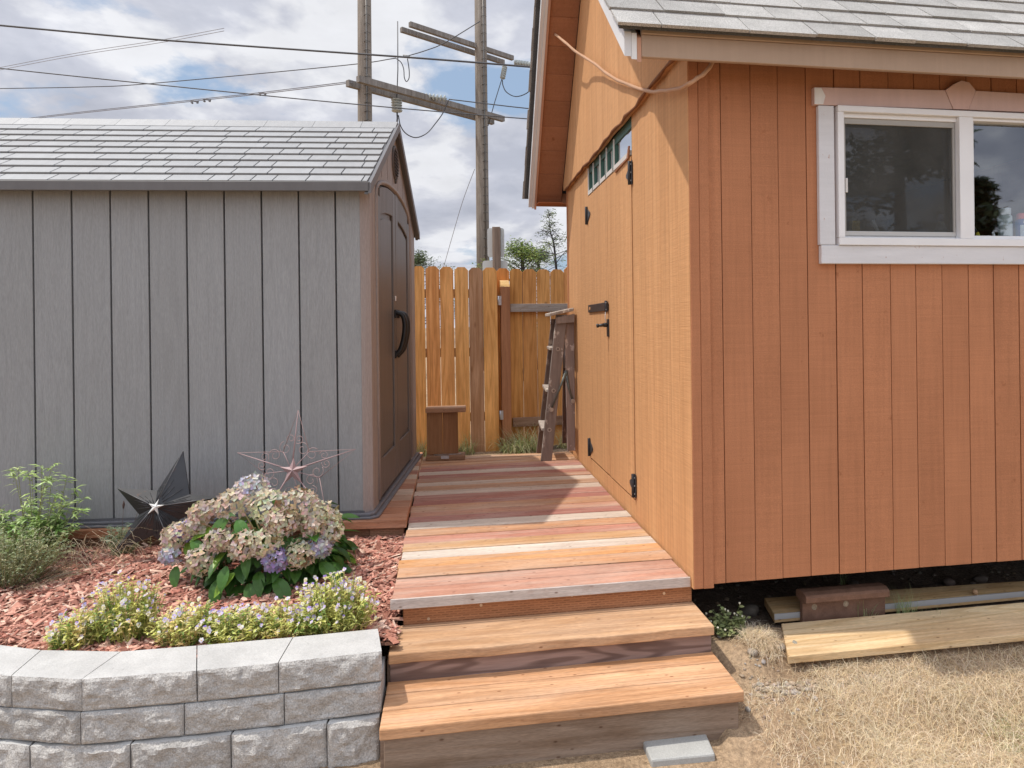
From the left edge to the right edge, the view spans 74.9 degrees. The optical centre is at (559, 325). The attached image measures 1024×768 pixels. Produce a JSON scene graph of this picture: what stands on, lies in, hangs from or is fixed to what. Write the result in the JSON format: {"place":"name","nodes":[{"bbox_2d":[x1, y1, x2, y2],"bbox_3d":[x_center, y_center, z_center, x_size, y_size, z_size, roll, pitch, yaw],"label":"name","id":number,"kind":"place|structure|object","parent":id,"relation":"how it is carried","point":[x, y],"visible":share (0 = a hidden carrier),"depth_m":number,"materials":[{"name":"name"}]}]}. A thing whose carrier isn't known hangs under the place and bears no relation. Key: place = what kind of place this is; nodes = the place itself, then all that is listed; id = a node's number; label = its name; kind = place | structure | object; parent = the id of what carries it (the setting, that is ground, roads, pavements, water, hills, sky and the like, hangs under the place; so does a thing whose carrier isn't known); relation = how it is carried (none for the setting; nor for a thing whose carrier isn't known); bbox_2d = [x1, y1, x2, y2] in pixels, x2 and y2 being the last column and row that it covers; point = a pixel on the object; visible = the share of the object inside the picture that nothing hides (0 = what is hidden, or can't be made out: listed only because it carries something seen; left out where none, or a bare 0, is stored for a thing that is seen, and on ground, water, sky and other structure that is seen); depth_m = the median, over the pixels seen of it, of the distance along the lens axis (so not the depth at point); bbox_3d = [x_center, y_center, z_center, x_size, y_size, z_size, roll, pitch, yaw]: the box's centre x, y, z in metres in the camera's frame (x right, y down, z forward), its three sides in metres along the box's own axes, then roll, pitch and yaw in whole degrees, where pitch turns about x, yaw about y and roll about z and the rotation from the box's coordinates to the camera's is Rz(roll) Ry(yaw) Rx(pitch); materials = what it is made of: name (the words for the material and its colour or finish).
{"place":"outdoors","nodes":[
{"label":"outdoors","id":0,"kind":"place"},
{"bbox_2d":[0,28,223,69],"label":"power line","id":1,"kind":"object","parent":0,"point":[112,47],"visible":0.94,"depth_m":26.64,"materials":[{"name":"paint"}]},
{"bbox_2d":[0,0,566,327],"label":"sky","id":2,"kind":"structure","parent":0,"point":[441,163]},
{"bbox_2d":[30,328,1023,767],"bbox_3d":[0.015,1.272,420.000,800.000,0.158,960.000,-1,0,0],"label":"ground","id":3,"kind":"structure","parent":0,"point":[736,748],"depth_m":2.30,"materials":[{"name":"soil"}]},
{"bbox_2d":[0,629,385,767],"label":"retaining wall","id":4,"kind":"structure","parent":3,"relation":"on","point":[267,703],"depth_m":1.99,"materials":[{"name":"concrete"}]},
{"bbox_2d":[0,530,406,667],"bbox_3d":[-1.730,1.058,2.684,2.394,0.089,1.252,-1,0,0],"label":"bark mulch","id":5,"kind":"object","parent":3,"relation":"on","point":[371,553],"visible":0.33,"depth_m":2.61,"materials":[{"name":"red wood"}]},
{"bbox_2d":[0,463,89,561],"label":"leafy weed","id":6,"kind":"object","parent":5,"relation":"on","point":[55,522],"visible":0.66,"depth_m":2.99,"materials":[{"name":"green plant"}]},
{"bbox_2d":[0,526,96,592],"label":"catmint clump","id":7,"kind":"object","parent":5,"relation":"on","point":[10,564],"visible":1,"depth_m":2.74,"materials":[{"name":"green plant"}]},
{"bbox_2d":[43,602,102,650],"bbox_3d":[-1.619,1.003,2.213,0.188,0.152,0.157,-1,0,0],"label":"viola plant","id":8,"kind":"object","parent":5,"relation":"on","point":[74,635],"visible":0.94,"depth_m":2.19,"materials":[{"name":"green plant"}]},
{"bbox_2d":[16,525,153,581],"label":"dry stalks","id":9,"kind":"object","parent":5,"relation":"on","point":[102,547],"visible":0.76,"depth_m":2.88,"materials":[{"name":"green plant"}]},
{"bbox_2d":[77,570,166,644],"bbox_3d":[-1.505,0.956,2.273,0.285,0.230,0.225,-1,0,0],"label":"viola plant","id":10,"kind":"object","parent":5,"relation":"on","point":[111,623],"visible":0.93,"depth_m":2.25,"materials":[{"name":"green plant"}]},
{"bbox_2d":[99,501,158,556],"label":"lavender sprigs","id":11,"kind":"object","parent":5,"relation":"on","point":[120,534],"visible":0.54,"depth_m":3.04,"materials":[{"name":"green plant"}]},
{"bbox_2d":[113,451,216,552],"bbox_3d":[-1.746,0.785,2.963,0.513,0.426,0.162,-1,0,0],"label":"metal star","id":12,"kind":"object","parent":5,"relation":"on","point":[169,501],"visible":0.91,"depth_m":2.94,"materials":[{"name":"paint"}]},
{"bbox_2d":[143,596,224,647],"bbox_3d":[-1.259,0.996,2.245,0.267,0.139,0.203,-1,0,0],"label":"viola plant","id":13,"kind":"object","parent":5,"relation":"on","point":[179,627],"visible":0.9,"depth_m":2.22,"materials":[{"name":"green plant"}]},
{"bbox_2d":[196,601,271,644],"bbox_3d":[-1.085,1.005,2.245,0.255,0.131,0.208,-1,0,0],"label":"viola plant","id":14,"kind":"object","parent":5,"relation":"on","point":[235,624],"visible":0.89,"depth_m":2.23,"materials":[{"name":"green plant"}]},
{"bbox_2d":[157,471,359,603],"bbox_3d":[-1.246,0.873,2.846,0.770,0.549,0.689,-1,0,0],"label":"hydrangea bush","id":15,"kind":"object","parent":5,"relation":"on","point":[264,547],"visible":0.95,"depth_m":2.64,"materials":[{"name":"beige plant"}]},
{"bbox_2d":[239,411,354,509],"bbox_3d":[-1.242,0.650,3.133,0.577,0.500,0.062,-1,0,4],"label":"wire star","id":16,"kind":"object","parent":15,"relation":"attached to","point":[292,470],"visible":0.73,"depth_m":3.13,"materials":[{"name":"paint"}]},
{"bbox_2d":[245,596,315,639],"bbox_3d":[-0.939,0.994,2.275,0.251,0.137,0.191,-1,0,0],"label":"viola plant","id":17,"kind":"object","parent":5,"relation":"on","point":[282,625],"visible":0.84,"depth_m":2.25,"materials":[{"name":"green plant"}]},
{"bbox_2d":[293,567,379,634],"bbox_3d":[-0.774,0.955,2.317,0.311,0.218,0.234,-1,0,0],"label":"viola plant","id":18,"kind":"object","parent":5,"relation":"on","point":[338,614],"visible":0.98,"depth_m":2.29,"materials":[{"name":"green plant"}]},
{"bbox_2d":[0,118,422,530],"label":"plastic shed","id":19,"kind":"structure","parent":3,"relation":"on","point":[212,299],"depth_m":3.25,"materials":[{"name":"grey plastic"}]},
{"bbox_2d":[378,186,407,496],"bbox_3d":[-0.949,0.058,3.768,0.104,1.713,0.554,-1,0,-4],"label":"door","id":20,"kind":"structure","parent":19,"relation":"in","point":[389,353],"depth_m":3.79,"materials":[{"name":"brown plastic"}]},
{"bbox_2d":[394,194,411,473],"bbox_3d":[-0.990,0.058,4.325,0.104,1.713,0.549,-1,0,-4],"label":"door","id":21,"kind":"structure","parent":19,"relation":"in","point":[401,226],"depth_m":4.30,"materials":[{"name":"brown plastic"}]},
{"bbox_2d":[10,452,422,548],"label":"shed platform","id":22,"kind":"structure","parent":3,"relation":"on","point":[393,519],"depth_m":3.25,"materials":[{"name":"brown wood"}]},
{"bbox_2d":[416,436,426,456],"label":"grass tuft","id":23,"kind":"object","parent":3,"relation":"on","point":[423,451],"visible":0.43,"depth_m":6.28,"materials":[{"name":"green plant"}]},
{"bbox_2d":[414,248,454,326],"bbox_3d":[-3.703,-0.356,17.106,2.528,3.309,2.452,-1,0,41],"label":"tree","id":24,"kind":"object","parent":3,"relation":"on","point":[419,260],"visible":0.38,"depth_m":16.85,"materials":[{"name":"green plant"}]},
{"bbox_2d":[346,0,529,346],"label":"power pole frame","id":25,"kind":"object","parent":3,"relation":"on","point":[365,85],"visible":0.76,"depth_m":18.26,"materials":[{"name":"wood"}]},
{"bbox_2d":[31,81,352,117],"bbox_3d":[-14.402,-6.205,19.856,20.895,1.293,0.142,-1,0,24],"label":"power line","id":26,"kind":"object","parent":25,"relation":"attached to","point":[198,99],"visible":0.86,"depth_m":17.80,"materials":[{"name":"paint"}]},
{"bbox_2d":[0,58,395,88],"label":"power line","id":27,"kind":"object","parent":25,"relation":"attached to","point":[195,79],"visible":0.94,"depth_m":18.59,"materials":[{"name":"paint"}]},
{"bbox_2d":[0,68,526,118],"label":"power line","id":28,"kind":"object","parent":25,"relation":"attached to","point":[264,95],"visible":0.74,"depth_m":13.99,"materials":[{"name":"paint"}]},
{"bbox_2d":[0,24,529,67],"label":"power line","id":29,"kind":"object","parent":25,"relation":"attached to","point":[295,49],"visible":0.79,"depth_m":10.99,"materials":[{"name":"paint"}]},
{"bbox_2d":[409,21,479,55],"bbox_3d":[-2.963,-7.316,17.000,1.870,0.885,0.023,-1,0,0],"label":"power line","id":30,"kind":"object","parent":25,"relation":"on","point":[446,41],"visible":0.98,"depth_m":16.99,"materials":[{"name":"paint"}]},
{"bbox_2d":[444,169,474,264],"bbox_3d":[-3.079,-3.134,20.044,0.044,2.463,3.229,-1,0,-26],"label":"power line","id":31,"kind":"object","parent":25,"relation":"attached to","point":[458,215],"visible":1,"depth_m":19.91,"materials":[{"name":"paint"}]},
{"bbox_2d":[449,99,528,108],"bbox_3d":[0.285,-5.440,17.000,6.223,0.769,0.024,-1,0,0],"label":"power line","id":32,"kind":"object","parent":25,"relation":"attached to","point":[489,104],"visible":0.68,"depth_m":16.99,"materials":[{"name":"paint"}]},
{"bbox_2d":[414,266,498,453],"bbox_3d":[-2.520,0.350,6.163,3.899,1.821,0.152,-1,0,-13],"label":"wooden fence","id":33,"kind":"object","parent":3,"relation":"on","point":[475,316],"visible":0.24,"depth_m":6.45,"materials":[{"name":"brown wood"}]},
{"bbox_2d":[458,431,483,454],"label":"grass tuft","id":34,"kind":"object","parent":3,"relation":"on","point":[467,450],"visible":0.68,"depth_m":6.38,"materials":[{"name":"green plant"}]},
{"bbox_2d":[482,227,507,270],"bbox_3d":[-1.161,-0.259,11.948,0.453,3.006,0.157,-1,0,0],"label":"chimney","id":35,"kind":"object","parent":3,"relation":"on","point":[495,241],"visible":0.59,"depth_m":11.97,"materials":[{"name":"paint"}]},
{"bbox_2d":[468,235,556,380],"bbox_3d":[-1.033,-0.376,15.030,2.495,3.288,2.392,-1,0,0],"label":"tree","id":36,"kind":"object","parent":3,"relation":"on","point":[521,251],"visible":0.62,"depth_m":14.91,"materials":[{"name":"green plant"}]},
{"bbox_2d":[486,423,558,453],"bbox_3d":[-0.413,1.100,6.476,0.941,0.353,0.851,-1,0,0],"label":"grass tuft","id":37,"kind":"object","parent":3,"relation":"on","point":[518,447],"visible":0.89,"depth_m":6.45,"materials":[{"name":"green plant"}]},
{"bbox_2d":[497,267,567,449],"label":"fence gate","id":38,"kind":"structure","parent":3,"relation":"on","point":[523,339],"depth_m":6.68,"materials":[{"name":"brown wood"}]},
{"bbox_2d":[502,208,566,290],"bbox_3d":[0.144,-0.780,15.988,3.342,4.059,3.423,-1,0,0],"label":"tree","id":39,"kind":"object","parent":3,"relation":"on","point":[551,235],"visible":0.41,"depth_m":15.98,"materials":[{"name":"green plant"}]},
{"bbox_2d":[390,452,691,624],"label":"deck walkway","id":40,"kind":"structure","parent":3,"relation":"on","point":[498,536],"depth_m":2.91,"materials":[{"name":"brown wood"}]},
{"bbox_2d":[425,405,465,460],"bbox_3d":[-0.839,0.790,4.918,0.292,0.379,0.175,-1,0,-7],"label":"plank stool","id":41,"kind":"object","parent":40,"relation":"on","point":[441,439],"visible":0.99,"depth_m":4.89,"materials":[{"name":"brown wood"}]},
{"bbox_2d":[434,453,460,458],"bbox_3d":[-0.820,0.951,4.857,0.200,0.024,0.070,-1,0,-7],"label":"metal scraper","id":42,"kind":"object","parent":40,"relation":"on","point":[444,456],"visible":1,"depth_m":4.83,"materials":[{"name":"silver metal"}]},
{"bbox_2d":[536,308,574,460],"bbox_3d":[-0.037,0.422,4.943,0.265,1.097,0.327,-1,0,-9],"label":"stepladder","id":43,"kind":"object","parent":40,"relation":"on","point":[560,347],"visible":1,"depth_m":4.86,"materials":[{"name":"brown wood"}]},
{"bbox_2d":[524,250,565,368],"bbox_3d":[-0.427,-0.493,19.131,2.419,3.502,2.642,-1,0,-38],"label":"tree","id":44,"kind":"object","parent":3,"relation":"on","point":[537,264],"visible":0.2,"depth_m":18.91,"materials":[{"name":"green plant"}]},
{"bbox_2d":[553,429,566,449],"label":"grass tuft","id":45,"kind":"object","parent":3,"relation":"on","point":[562,445],"visible":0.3,"depth_m":6.55,"materials":[{"name":"green plant"}]},
{"bbox_2d":[379,602,743,767],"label":"garden steps","id":46,"kind":"structure","parent":3,"relation":"on","point":[479,693],"depth_m":2.16,"materials":[{"name":"brown wood"}]},
{"bbox_2d":[643,734,714,766],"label":"paving stone","id":47,"kind":"object","parent":3,"relation":"on","point":[681,750],"visible":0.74,"depth_m":2.05,"materials":[{"name":"concrete"}]},
{"bbox_2d":[705,602,751,637],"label":"flowering weed","id":48,"kind":"object","parent":3,"relation":"on","point":[721,629],"visible":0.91,"depth_m":2.56,"materials":[{"name":"green plant"}]},
{"bbox_2d":[738,604,758,615],"bbox_3d":[0.794,1.198,2.805,0.072,0.053,0.082,-1,0,39],"label":"stone","id":49,"kind":"object","parent":3,"relation":"on","point":[750,609],"visible":0.82,"depth_m":2.78,"materials":[{"name":"grey stone"}]},
{"bbox_2d":[747,648,757,655],"bbox_3d":[0.706,1.195,2.441,0.040,0.028,0.032,-1,0,0],"label":"stone","id":50,"kind":"object","parent":3,"relation":"on","point":[753,653],"visible":0.97,"depth_m":2.43,"materials":[{"name":"beige stone"}]},
{"bbox_2d":[522,0,1023,588],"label":"wooden shed","id":51,"kind":"structure","parent":3,"relation":"on","point":[794,292],"depth_m":2.68,"materials":[{"name":"orange wood"}]},
{"bbox_2d":[585,179,609,474],"bbox_3d":[0.209,0.010,4.104,0.086,1.706,0.596,-1,0,-9],"label":"door","id":52,"kind":"structure","parent":51,"relation":"in","point":[596,211],"depth_m":4.08,"materials":[{"name":"orange wood"}]},
{"bbox_2d":[588,118,631,195],"bbox_3d":[0.278,-0.939,3.852,0.043,0.219,1.065,-1,0,-9],"label":"transom window","id":53,"kind":"structure","parent":51,"relation":"in","point":[619,149],"depth_m":3.77,"materials":[{"name":"glass"}]},
{"bbox_2d":[607,156,635,498],"bbox_3d":[0.321,0.010,3.563,0.034,1.708,0.549,-1,0,-9],"label":"door","id":54,"kind":"structure","parent":51,"relation":"in","point":[619,185],"depth_m":3.54,"materials":[{"name":"orange wood"}]},
{"bbox_2d":[554,33,713,93],"bbox_3d":[0.231,-1.433,3.486,0.141,1.111,2.149,-1,0,-16],"label":"hanging cable","id":55,"kind":"object","parent":51,"relation":"hanging from","point":[693,80],"visible":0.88,"depth_m":2.92,"materials":[{"name":"beige plastic"}]},
{"bbox_2d":[811,81,1023,264],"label":"window","id":56,"kind":"structure","parent":51,"relation":"in","point":[895,167],"depth_m":2.69,"materials":[{"name":"white paint"}]},
{"bbox_2d":[796,582,889,621],"bbox_3d":[1.170,1.184,2.757,0.372,0.203,0.090,-1,0,-9],"label":"rail offcut","id":57,"kind":"object","parent":3,"relation":"on","point":[829,602],"visible":0.55,"depth_m":2.74,"materials":[{"name":"wood"}]},
{"bbox_2d":[848,580,858,584],"bbox_3d":[1.375,1.214,3.123,0.058,0.035,0.044,-1,0,-20],"label":"stone","id":58,"kind":"object","parent":3,"relation":"on","point":[853,582],"visible":0.46,"depth_m":3.12,"materials":[{"name":"grey stone"}]},
{"bbox_2d":[693,561,1023,767],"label":"gravel","id":59,"kind":"structure","parent":3,"relation":"on","point":[787,683],"depth_m":2.34,"materials":[{"name":"grey gravel"}]},
{"bbox_2d":[853,601,881,616],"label":"grass tuft","id":60,"kind":"object","parent":3,"relation":"on","point":[867,609],"visible":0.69,"depth_m":2.75,"materials":[{"name":"green plant"}]},
{"bbox_2d":[764,581,1023,622],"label":"loose board","id":61,"kind":"object","parent":3,"relation":"on","point":[783,609],"visible":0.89,"depth_m":2.88,"materials":[{"name":"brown wood"}]},
{"bbox_2d":[781,602,1023,663],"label":"loose board","id":62,"kind":"object","parent":3,"relation":"on","point":[822,640],"visible":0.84,"depth_m":2.57,"materials":[{"name":"brown wood"}]},
{"bbox_2d":[887,587,929,613],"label":"grass tuft","id":63,"kind":"object","parent":3,"relation":"on","point":[898,611],"visible":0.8,"depth_m":2.78,"materials":[{"name":"green plant"}]},
{"bbox_2d":[943,577,954,585],"bbox_3d":[1.827,1.204,3.124,0.069,0.042,0.052,-1,0,-29],"label":"stone","id":64,"kind":"object","parent":3,"relation":"on","point":[949,581],"visible":0.86,"depth_m":3.10,"materials":[{"name":"grey stone"}]},
{"bbox_2d":[973,575,987,582],"bbox_3d":[2.001,1.207,3.171,0.061,0.036,0.049,-1,0,-24],"label":"stone","id":65,"kind":"object","parent":3,"relation":"on","point":[981,578],"visible":1,"depth_m":3.16,"materials":[{"name":"grey stone"}]},
{"bbox_2d":[724,618,1023,767],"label":"dry grass","id":66,"kind":"structure","parent":0,"point":[759,636],"depth_m":2.23,"materials":[{"name":"beige plant"}]},
{"bbox_2d":[972,589,977,594],"bbox_3d":[1.798,1.153,2.889,0.025,0.025,0.024,-1,0,0],"label":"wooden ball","id":67,"kind":"object","parent":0,"point":[974,591],"visible":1,"depth_m":2.88,"materials":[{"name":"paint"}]},
{"bbox_2d":[997,208,1012,235],"bbox_3d":[1.897,-0.425,2.842,0.053,0.150,0.054,-1,0,-9],"label":"bottle","id":68,"kind":"object","parent":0,"point":[1005,223],"visible":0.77,"depth_m":2.82,"materials":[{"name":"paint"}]},
{"bbox_2d":[1015,213,1023,235],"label":"bottle","id":69,"kind":"object","parent":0,"point":[1019,226],"visible":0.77,"depth_m":2.84,"materials":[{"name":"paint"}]}
]}

